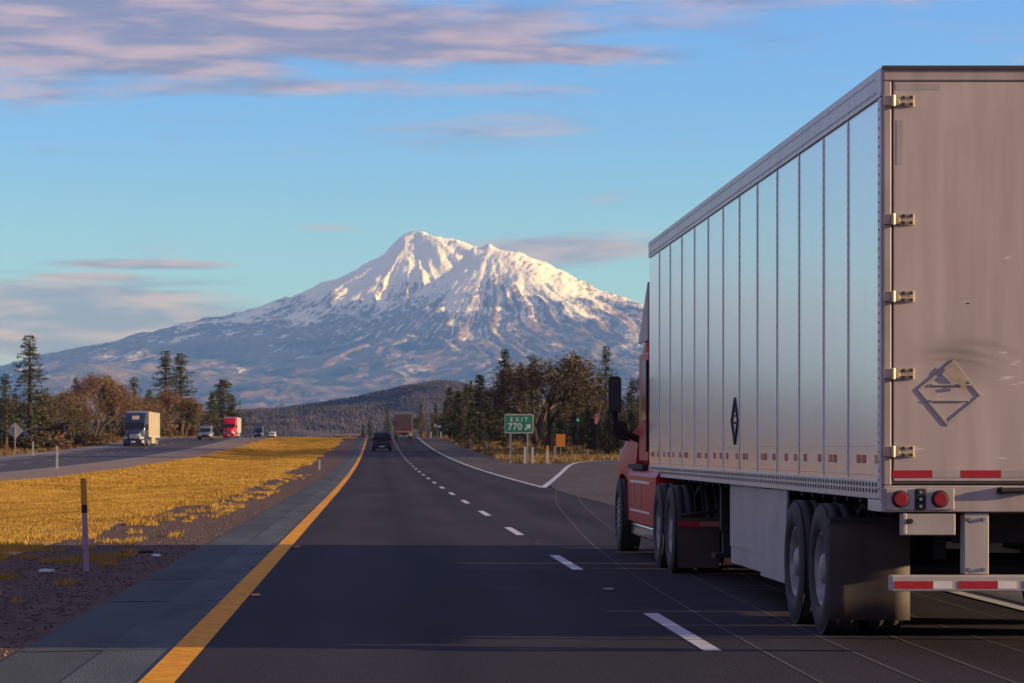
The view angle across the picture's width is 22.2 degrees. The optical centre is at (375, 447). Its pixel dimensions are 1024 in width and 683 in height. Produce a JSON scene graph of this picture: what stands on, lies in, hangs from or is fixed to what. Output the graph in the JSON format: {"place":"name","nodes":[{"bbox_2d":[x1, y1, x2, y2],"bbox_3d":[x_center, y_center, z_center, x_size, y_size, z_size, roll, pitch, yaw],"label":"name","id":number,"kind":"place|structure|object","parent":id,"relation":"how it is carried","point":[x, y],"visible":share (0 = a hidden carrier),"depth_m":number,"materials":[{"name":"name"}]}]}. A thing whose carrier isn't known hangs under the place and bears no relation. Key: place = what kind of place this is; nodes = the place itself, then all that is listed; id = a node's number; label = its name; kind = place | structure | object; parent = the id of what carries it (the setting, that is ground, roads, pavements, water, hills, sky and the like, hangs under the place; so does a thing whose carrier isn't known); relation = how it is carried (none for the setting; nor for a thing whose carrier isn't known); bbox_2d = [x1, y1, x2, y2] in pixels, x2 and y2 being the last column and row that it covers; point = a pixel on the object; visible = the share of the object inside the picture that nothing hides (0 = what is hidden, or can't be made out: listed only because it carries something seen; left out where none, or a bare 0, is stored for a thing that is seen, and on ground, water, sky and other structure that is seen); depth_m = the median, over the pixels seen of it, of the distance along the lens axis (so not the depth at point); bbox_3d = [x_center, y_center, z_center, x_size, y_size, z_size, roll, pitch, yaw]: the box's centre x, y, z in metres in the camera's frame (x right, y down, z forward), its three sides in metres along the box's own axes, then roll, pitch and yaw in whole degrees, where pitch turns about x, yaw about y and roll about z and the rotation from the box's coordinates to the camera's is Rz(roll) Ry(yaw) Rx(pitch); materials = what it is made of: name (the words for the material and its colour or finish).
{"place":"outdoors","nodes":[
{"label":"outdoors","id":0,"kind":"place"},
{"bbox_2d":[0,441,122,456],"bbox_3d":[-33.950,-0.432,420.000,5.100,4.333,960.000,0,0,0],"label":"dirt verge","id":1,"kind":"structure","parent":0,"point":[64,449],"depth_m":275.16,"materials":[{"name":"brown soil"}]},
{"bbox_2d":[7,423,22,454],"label":"diamond sign","id":2,"kind":"object","parent":1,"relation":"on","point":[14,430],"visible":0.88,"depth_m":240.00,"materials":[{"name":"grey metal"}]},
{"bbox_2d":[31,430,75,448],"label":"roadside bush","id":3,"kind":"object","parent":1,"relation":"on","point":[51,441],"visible":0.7,"depth_m":283.86,"materials":[{"name":"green plant"}]},
{"bbox_2d":[58,435,88,444],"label":"roadside bush","id":4,"kind":"object","parent":1,"relation":"on","point":[79,440],"visible":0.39,"depth_m":305.62,"materials":[{"name":"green plant"}]},
{"bbox_2d":[147,388,184,435],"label":"oak tree","id":5,"kind":"object","parent":1,"relation":"on","point":[164,397],"visible":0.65,"depth_m":444.86,"materials":[{"name":"brown plant"}]},
{"bbox_2d":[173,394,207,436],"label":"oak tree","id":6,"kind":"object","parent":1,"relation":"on","point":[189,405],"visible":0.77,"depth_m":478.91,"materials":[{"name":"brown plant"}]},
{"bbox_2d":[0,438,163,458],"bbox_3d":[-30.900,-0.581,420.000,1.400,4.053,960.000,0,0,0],"label":"oncoming shoulder","id":7,"kind":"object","parent":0,"point":[67,451],"visible":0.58,"depth_m":259.59},
{"bbox_2d":[0,438,233,471],"bbox_3d":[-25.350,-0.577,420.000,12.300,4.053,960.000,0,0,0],"label":"oncoming road","id":8,"kind":"structure","parent":0,"point":[166,445],"depth_m":238.45,"materials":[{"name":"grey asphalt"}]},
{"bbox_2d":[122,411,159,445],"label":"semi truck","id":9,"kind":"object","parent":8,"relation":"on","point":[142,428],"visible":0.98,"depth_m":302.44,"materials":[{"name":"blue paint"}]},
{"bbox_2d":[197,425,213,439],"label":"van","id":10,"kind":"object","parent":8,"relation":"on","point":[204,431],"visible":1,"depth_m":353.55,"materials":[{"name":"silver metal"}]},
{"bbox_2d":[222,417,240,437],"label":"semi truck","id":11,"kind":"object","parent":8,"relation":"on","point":[231,426],"visible":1,"depth_m":514.32,"materials":[{"name":"red paint"}]},
{"bbox_2d":[254,427,263,437],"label":"van","id":12,"kind":"object","parent":8,"relation":"on","point":[259,431],"visible":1,"depth_m":585.75,"materials":[{"name":"grey paint"}]},
{"bbox_2d":[0,438,241,474],"bbox_3d":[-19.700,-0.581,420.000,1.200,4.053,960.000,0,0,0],"label":"oncoming shoulder","id":13,"kind":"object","parent":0,"point":[141,457],"visible":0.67,"depth_m":199.60},
{"bbox_2d":[0,438,266,480],"bbox_3d":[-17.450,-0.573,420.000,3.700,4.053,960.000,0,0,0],"label":"dirt verge","id":14,"kind":"structure","parent":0,"point":[128,463],"depth_m":183.17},
{"bbox_2d":[0,438,315,557],"bbox_3d":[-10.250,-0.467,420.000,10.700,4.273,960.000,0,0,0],"label":"median","id":15,"kind":"object","parent":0,"point":[14,553],"visible":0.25,"depth_m":50.66,"materials":[{"name":"plant"}]},
{"bbox_2d":[0,437,357,561],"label":"dry grass","id":16,"kind":"structure","parent":15,"relation":"on","point":[261,458],"depth_m":103.56,"materials":[{"name":"yellow plant"}]},
{"bbox_2d":[0,438,357,661],"bbox_3d":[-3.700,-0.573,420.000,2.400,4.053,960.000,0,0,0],"label":"gravel verge","id":17,"kind":"structure","parent":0,"point":[337,456],"depth_m":32.73,"materials":[{"name":"brown gravel"}]},
{"bbox_2d":[80,479,88,570],"bbox_3d":[-3.430,0.955,30.650,0.070,1.190,0.034,-2,0,0],"label":"delineator post","id":18,"kind":"object","parent":17,"relation":"on","point":[84,523],"visible":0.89,"depth_m":30.64,"materials":[{"name":"white plastic"}]},
{"bbox_2d":[0,474,311,602],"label":"verge weeds","id":19,"kind":"object","parent":17,"relation":"on","point":[138,520],"visible":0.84,"depth_m":48.82,"materials":[{"name":"yellow plant"}]},
{"bbox_2d":[0,438,361,682],"bbox_3d":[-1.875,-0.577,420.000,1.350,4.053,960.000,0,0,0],"label":"shoulder","id":20,"kind":"object","parent":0,"point":[105,625],"visible":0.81,"depth_m":23.20},
{"bbox_2d":[60,438,365,682],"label":"shoulder","id":21,"kind":"object","parent":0,"point":[170,625],"visible":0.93,"depth_m":22.73},
{"bbox_2d":[1,385,478,438],"bbox_3d":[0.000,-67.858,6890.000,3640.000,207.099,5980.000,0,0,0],"label":"hill","id":22,"kind":"structure","parent":0,"point":[317,433],"depth_m":5367.35,"materials":[{"name":"green plant"}]},
{"bbox_2d":[92,379,550,437],"bbox_3d":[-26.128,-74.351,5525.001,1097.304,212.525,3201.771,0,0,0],"label":"hillside wood","id":23,"kind":"object","parent":22,"relation":"on","point":[414,394],"visible":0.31,"depth_m":5491.89,"materials":[{"name":"green plant"}]},
{"bbox_2d":[8,438,606,554],"bbox_3d":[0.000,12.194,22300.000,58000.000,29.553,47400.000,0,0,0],"label":"ground","id":24,"kind":"structure","parent":0,"point":[443,438],"depth_m":223.22,"materials":[{"name":"soil"}]},
{"bbox_2d":[0,403,17,445],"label":"fir tree","id":25,"kind":"object","parent":24,"relation":"on","point":[10,439],"visible":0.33,"depth_m":304.70,"materials":[{"name":"green plant"}]},
{"bbox_2d":[0,374,24,445],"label":"pine tree","id":26,"kind":"object","parent":24,"relation":"on","point":[6,426],"visible":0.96,"depth_m":299.84,"materials":[{"name":"green plant"}]},
{"bbox_2d":[8,393,26,444],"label":"fir tree","id":27,"kind":"object","parent":24,"relation":"on","point":[22,433],"visible":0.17,"depth_m":317.75,"materials":[{"name":"green plant"}]},
{"bbox_2d":[0,334,56,441],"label":"pine tree","id":28,"kind":"object","parent":24,"relation":"on","point":[29,423],"visible":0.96,"depth_m":304.76,"materials":[{"name":"green plant"}]},
{"bbox_2d":[0,394,72,440],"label":"oak tree","id":29,"kind":"object","parent":24,"relation":"on","point":[58,422],"visible":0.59,"depth_m":308.34,"materials":[{"name":"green plant"}]},
{"bbox_2d":[16,428,60,449],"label":"roadside bush","id":30,"kind":"object","parent":24,"relation":"on","point":[39,443],"visible":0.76,"depth_m":282.34,"materials":[{"name":"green plant"}]},
{"bbox_2d":[19,400,62,439],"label":"oak tree","id":31,"kind":"object","parent":24,"relation":"on","point":[38,432],"visible":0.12,"depth_m":322.58,"materials":[{"name":"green plant"}]},
{"bbox_2d":[27,390,88,436],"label":"oak tree","id":32,"kind":"object","parent":24,"relation":"on","point":[71,410],"visible":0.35,"depth_m":326.16,"materials":[{"name":"brown plant"}]},
{"bbox_2d":[33,407,94,437],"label":"oak tree","id":33,"kind":"object","parent":24,"relation":"on","point":[86,419],"visible":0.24,"depth_m":343.70,"materials":[{"name":"brown plant"}]},
{"bbox_2d":[47,387,92,437],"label":"oak tree","id":34,"kind":"object","parent":24,"relation":"on","point":[78,400],"visible":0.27,"depth_m":345.09,"materials":[{"name":"brown plant"}]},
{"bbox_2d":[61,407,101,438],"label":"oak tree","id":35,"kind":"object","parent":24,"relation":"on","point":[88,411],"visible":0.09,"depth_m":358.31,"materials":[{"name":"brown plant"}]},
{"bbox_2d":[64,428,109,438],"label":"roadside bush","id":36,"kind":"object","parent":24,"relation":"on","point":[82,433],"visible":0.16,"depth_m":361.94,"materials":[{"name":"brown plant"}]},
{"bbox_2d":[74,429,106,442],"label":"roadside bush","id":37,"kind":"object","parent":24,"relation":"on","point":[98,438],"visible":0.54,"depth_m":343.76,"materials":[{"name":"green plant"}]},
{"bbox_2d":[91,375,122,434],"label":"fir tree","id":38,"kind":"object","parent":24,"relation":"on","point":[107,426],"visible":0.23,"depth_m":419.82,"materials":[{"name":"green plant"}]},
{"bbox_2d":[68,370,153,438],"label":"oak tree","id":39,"kind":"object","parent":24,"relation":"on","point":[108,386],"visible":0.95,"depth_m":352.30,"materials":[{"name":"brown plant"}]},
{"bbox_2d":[91,395,145,438],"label":"oak tree","id":40,"kind":"object","parent":24,"relation":"on","point":[124,412],"visible":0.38,"depth_m":371.83,"materials":[{"name":"brown plant"}]},
{"bbox_2d":[117,377,142,426],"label":"pine tree","id":41,"kind":"object","parent":24,"relation":"on","point":[133,385],"visible":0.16,"depth_m":417.80,"materials":[{"name":"green plant"}]},
{"bbox_2d":[97,395,171,437],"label":"oak tree","id":42,"kind":"object","parent":24,"relation":"on","point":[151,408],"visible":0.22,"depth_m":400.20,"materials":[{"name":"brown plant"}]},
{"bbox_2d":[142,395,169,430],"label":"oak tree","id":43,"kind":"object","parent":24,"relation":"on","point":[147,399],"visible":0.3,"depth_m":431.41,"materials":[{"name":"brown plant"}]},
{"bbox_2d":[150,350,192,430],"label":"pine tree","id":44,"kind":"object","parent":24,"relation":"on","point":[164,362],"visible":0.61,"depth_m":469.68,"materials":[{"name":"green plant"}]},
{"bbox_2d":[159,353,204,436],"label":"pine tree","id":45,"kind":"object","parent":24,"relation":"on","point":[179,360],"visible":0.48,"depth_m":499.71,"materials":[{"name":"green plant"}]},
{"bbox_2d":[168,421,198,435],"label":"roadside bush","id":46,"kind":"object","parent":24,"relation":"on","point":[175,428],"visible":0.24,"depth_m":539.14,"materials":[{"name":"brown plant"}]},
{"bbox_2d":[183,408,220,429],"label":"oak tree","id":47,"kind":"object","parent":24,"relation":"on","point":[209,419],"visible":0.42,"depth_m":562.72,"materials":[{"name":"brown plant"}]},
{"bbox_2d":[205,392,222,435],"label":"fir tree","id":48,"kind":"object","parent":24,"relation":"on","point":[212,401],"visible":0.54,"depth_m":589.66,"materials":[{"name":"green plant"}]},
{"bbox_2d":[204,379,253,435],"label":"fir tree","id":49,"kind":"object","parent":24,"relation":"on","point":[220,397],"visible":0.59,"depth_m":599.64,"materials":[{"name":"green plant"}]},
{"bbox_2d":[0,435,619,462],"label":"verge grass","id":50,"kind":"structure","parent":24,"relation":"on","point":[495,450],"depth_m":246.50,"materials":[{"name":"plant"}]},
{"bbox_2d":[414,401,426,437],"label":"pine tree","id":51,"kind":"object","parent":24,"relation":"on","point":[423,412],"visible":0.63,"depth_m":519.88,"materials":[{"name":"green plant"}]},
{"bbox_2d":[413,413,441,437],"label":"oak tree","id":52,"kind":"object","parent":24,"relation":"on","point":[421,421],"visible":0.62,"depth_m":440.08,"materials":[{"name":"brown plant"}]},
{"bbox_2d":[431,388,460,438],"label":"fir tree","id":53,"kind":"object","parent":24,"relation":"on","point":[446,405],"visible":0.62,"depth_m":357.38,"materials":[{"name":"green plant"}]},
{"bbox_2d":[442,391,468,438],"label":"fir tree","id":54,"kind":"object","parent":24,"relation":"on","point":[457,400],"visible":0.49,"depth_m":346.84,"materials":[{"name":"green plant"}]},
{"bbox_2d":[450,406,474,446],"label":"fir tree","id":55,"kind":"object","parent":24,"relation":"on","point":[461,421],"visible":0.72,"depth_m":294.98,"materials":[{"name":"green plant"}]},
{"bbox_2d":[462,383,473,436],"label":"fir tree","id":56,"kind":"object","parent":24,"relation":"on","point":[466,400],"visible":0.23,"depth_m":359.86,"materials":[{"name":"green plant"}]},
{"bbox_2d":[461,412,477,448],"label":"fir tree","id":57,"kind":"object","parent":24,"relation":"on","point":[468,432],"visible":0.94,"depth_m":277.02,"materials":[{"name":"green plant"}]},
{"bbox_2d":[467,380,476,431],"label":"fir tree","id":58,"kind":"object","parent":24,"relation":"on","point":[470,397],"visible":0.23,"depth_m":379.88,"materials":[{"name":"green plant"}]},
{"bbox_2d":[470,416,480,445],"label":"fir tree","id":59,"kind":"object","parent":24,"relation":"on","point":[476,430],"visible":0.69,"depth_m":297.59,"materials":[{"name":"green plant"}]},
{"bbox_2d":[464,375,499,441],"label":"fir tree","id":60,"kind":"object","parent":24,"relation":"on","point":[480,383],"visible":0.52,"depth_m":329.82,"materials":[{"name":"green plant"}]},
{"bbox_2d":[477,417,490,445],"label":"fir tree","id":61,"kind":"object","parent":24,"relation":"on","point":[482,439],"visible":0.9,"depth_m":286.65,"materials":[{"name":"green plant"}]},
{"bbox_2d":[485,403,497,441],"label":"pine tree","id":62,"kind":"object","parent":24,"relation":"on","point":[491,429],"visible":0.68,"depth_m":312.24,"materials":[{"name":"green plant"}]},
{"bbox_2d":[487,407,502,441],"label":"fir tree","id":63,"kind":"object","parent":24,"relation":"on","point":[495,427],"visible":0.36,"depth_m":326.69,"materials":[{"name":"green plant"}]},
{"bbox_2d":[490,401,513,447],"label":"fir tree","id":64,"kind":"object","parent":24,"relation":"on","point":[504,437],"visible":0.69,"depth_m":280.33,"materials":[{"name":"green plant"}]},
{"bbox_2d":[485,349,523,440],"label":"fir tree","id":65,"kind":"object","parent":24,"relation":"on","point":[505,359],"visible":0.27,"depth_m":329.85,"materials":[{"name":"green plant"}]},
{"bbox_2d":[511,363,536,439],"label":"fir tree","id":66,"kind":"object","parent":24,"relation":"on","point":[524,395],"visible":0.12,"depth_m":344.73,"materials":[{"name":"green plant"}]},
{"bbox_2d":[517,407,534,443],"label":"fir tree","id":67,"kind":"object","parent":24,"relation":"on","point":[524,438],"visible":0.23,"depth_m":312.08,"materials":[{"name":"green plant"}]},
{"bbox_2d":[523,355,543,430],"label":"pine tree","id":68,"kind":"object","parent":24,"relation":"on","point":[531,407],"visible":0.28,"depth_m":349.80,"materials":[{"name":"green plant"}]},
{"bbox_2d":[528,414,545,445],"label":"fir tree","id":69,"kind":"object","parent":24,"relation":"on","point":[533,437],"visible":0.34,"depth_m":283.19,"materials":[{"name":"green plant"}]},
{"bbox_2d":[472,359,607,447],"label":"oak tree","id":70,"kind":"object","parent":24,"relation":"on","point":[503,374],"visible":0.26,"depth_m":275.25,"materials":[{"name":"brown plant"}]},
{"bbox_2d":[470,350,618,449],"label":"oak tree","id":71,"kind":"object","parent":24,"relation":"on","point":[565,388],"visible":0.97,"depth_m":258.81,"materials":[{"name":"brown plant"}]},
{"bbox_2d":[544,407,557,448],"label":"pine tree","id":72,"kind":"object","parent":24,"relation":"on","point":[552,438],"visible":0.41,"depth_m":268.48,"materials":[{"name":"green plant"}]},
{"bbox_2d":[549,404,570,452],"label":"fir tree","id":73,"kind":"object","parent":24,"relation":"on","point":[559,425],"visible":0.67,"depth_m":236.22,"materials":[{"name":"green plant"}]},
{"bbox_2d":[556,434,564,457],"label":"orange sign","id":74,"kind":"object","parent":24,"relation":"on","point":[560,440],"visible":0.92,"depth_m":191.98,"materials":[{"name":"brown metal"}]},
{"bbox_2d":[555,404,575,443],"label":"fir tree","id":75,"kind":"object","parent":24,"relation":"on","point":[565,422],"visible":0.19,"depth_m":297.22,"materials":[{"name":"green plant"}]},
{"bbox_2d":[565,406,580,445],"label":"fir tree","id":76,"kind":"object","parent":24,"relation":"on","point":[572,421],"visible":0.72,"depth_m":292.12,"materials":[{"name":"green plant"}]},
{"bbox_2d":[570,401,589,445],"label":"fir tree","id":77,"kind":"object","parent":24,"relation":"on","point":[579,412],"visible":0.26,"depth_m":291.98,"materials":[{"name":"green plant"}]},
{"bbox_2d":[570,410,597,448],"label":"fir tree","id":78,"kind":"object","parent":24,"relation":"on","point":[586,430],"visible":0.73,"depth_m":262.87,"materials":[{"name":"green plant"}]},
{"bbox_2d":[584,407,606,449],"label":"fir tree","id":79,"kind":"object","parent":24,"relation":"on","point":[594,435],"visible":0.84,"depth_m":256.97,"materials":[{"name":"green plant"}]},
{"bbox_2d":[596,410,622,453],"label":"fir tree","id":80,"kind":"object","parent":24,"relation":"on","point":[610,438],"visible":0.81,"depth_m":229.88,"materials":[{"name":"green plant"}]},
{"bbox_2d":[597,345,623,433],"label":"pine tree","id":81,"kind":"object","parent":24,"relation":"on","point":[605,361],"visible":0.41,"depth_m":399.86,"materials":[{"name":"green plant"}]},
{"bbox_2d":[607,412,630,452],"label":"fir tree","id":82,"kind":"object","parent":24,"relation":"on","point":[623,416],"visible":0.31,"depth_m":234.89,"materials":[{"name":"green plant"}]},
{"bbox_2d":[620,409,636,444],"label":"fir tree","id":83,"kind":"object","parent":24,"relation":"on","point":[631,420],"visible":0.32,"depth_m":237.88,"materials":[{"name":"green plant"}]},
{"bbox_2d":[621,375,638,407],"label":"oak tree","id":84,"kind":"object","parent":24,"relation":"on","point":[630,394],"visible":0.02,"depth_m":259.12,"materials":[{"name":"green plant"}]},
{"bbox_2d":[625,378,638,429],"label":"pine tree","id":85,"kind":"object","parent":24,"relation":"on","point":[634,406],"visible":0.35,"depth_m":289.88,"materials":[{"name":"green plant"}]},
{"bbox_2d":[0,231,644,426],"bbox_3d":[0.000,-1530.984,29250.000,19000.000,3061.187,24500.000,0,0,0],"label":"mountain","id":86,"kind":"structure","parent":0,"point":[413,307],"depth_m":33391.39,"materials":[{"name":"white snow"}]},
{"bbox_2d":[419,438,549,485],"bbox_3d":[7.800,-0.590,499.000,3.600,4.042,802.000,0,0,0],"label":"shoulder","id":87,"kind":"object","parent":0,"point":[445,447],"visible":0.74,"depth_m":251.98},
{"bbox_2d":[0,0,1023,364],"label":"sky","id":88,"kind":"structure","parent":0,"point":[164,163],"materials":[{"name":"blue"}]},
{"bbox_2d":[464,463,571,487],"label":"gore pavement","id":89,"kind":"structure","parent":0,"point":[540,474],"depth_m":147.85,"materials":[{"name":"grey asphalt"}]},
{"bbox_2d":[505,414,532,462],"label":"exit sign","id":90,"kind":"object","parent":89,"relation":"on","point":[518,423],"visible":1,"depth_m":181.97,"materials":[{"name":"green metal"}]},
{"bbox_2d":[542,460,603,486],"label":"gore line","id":91,"kind":"object","parent":89,"relation":"on","point":[548,483],"visible":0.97,"depth_m":124.50,"materials":[{"name":"white paint"}]},
{"bbox_2d":[174,438,1023,682],"bbox_3d":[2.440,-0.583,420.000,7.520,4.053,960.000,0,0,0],"label":"road","id":92,"kind":"structure","parent":0,"point":[380,575],"depth_m":22.82,"materials":[{"name":"grey asphalt"}]},
{"bbox_2d":[24,459,444,651],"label":"tar seal","id":93,"kind":"object","parent":92,"relation":"on","point":[197,578],"visible":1,"depth_m":24.64,"materials":[{"name":"grey asphalt"}]},
{"bbox_2d":[138,438,366,682],"bbox_3d":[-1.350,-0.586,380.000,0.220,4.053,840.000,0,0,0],"label":"edge line","id":94,"kind":"object","parent":92,"relation":"on","point":[172,665],"visible":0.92,"depth_m":22.63,"materials":[{"name":"yellow paint"}]},
{"bbox_2d":[371,432,392,450],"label":"suv","id":95,"kind":"object","parent":92,"relation":"on","point":[381,439],"visible":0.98,"depth_m":262.06,"materials":[{"name":"black paint"}]},
{"bbox_2d":[393,414,412,437],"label":"box truck","id":96,"kind":"object","parent":92,"relation":"on","point":[402,424],"visible":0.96,"depth_m":373.00,"materials":[{"name":"metal"}]},
{"bbox_2d":[418,438,541,486],"bbox_3d":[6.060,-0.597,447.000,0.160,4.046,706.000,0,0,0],"label":"edge line","id":97,"kind":"object","parent":92,"relation":"on","point":[482,470],"visible":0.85,"depth_m":145.47,"materials":[{"name":"white paint"}]},
{"bbox_2d":[550,555,582,569],"bbox_3d":[2.395,1.440,32.880,0.130,0.001,4.200,0,0,0],"label":"lane marking","id":98,"kind":"object","parent":92,"relation":"on","point":[569,564],"visible":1,"depth_m":32.71,"materials":[{"name":"white paint"}]},
{"bbox_2d":[644,613,721,650],"bbox_3d":[2.395,1.440,20.580,0.130,0.001,4.200,0,0,0],"label":"lane marking","id":99,"kind":"object","parent":92,"relation":"on","point":[697,641],"visible":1,"depth_m":20.30,"materials":[{"name":"white paint"}]},
{"bbox_2d":[608,65,1023,633],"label":"semi truck","id":100,"kind":"object","parent":92,"relation":"on","point":[829,431],"visible":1,"depth_m":19.47,"materials":[{"name":"metal"}]},
{"bbox_2d":[948,591,1023,610],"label":"edge line","id":101,"kind":"object","parent":92,"relation":"on","point":[991,600],"visible":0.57,"depth_m":24.48,"materials":[{"name":"white paint"}]},
{"bbox_2d":[550,460,1023,602],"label":"exit ramp","id":102,"kind":"structure","parent":0,"point":[587,486],"depth_m":103.96,"materials":[{"name":"grey asphalt"}]},
{"bbox_2d":[555,463,1023,682],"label":"pavement joint","id":103,"kind":"object","parent":102,"relation":"on","point":[795,625],"visible":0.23,"depth_m":21.48,"materials":[{"name":"grey asphalt"}]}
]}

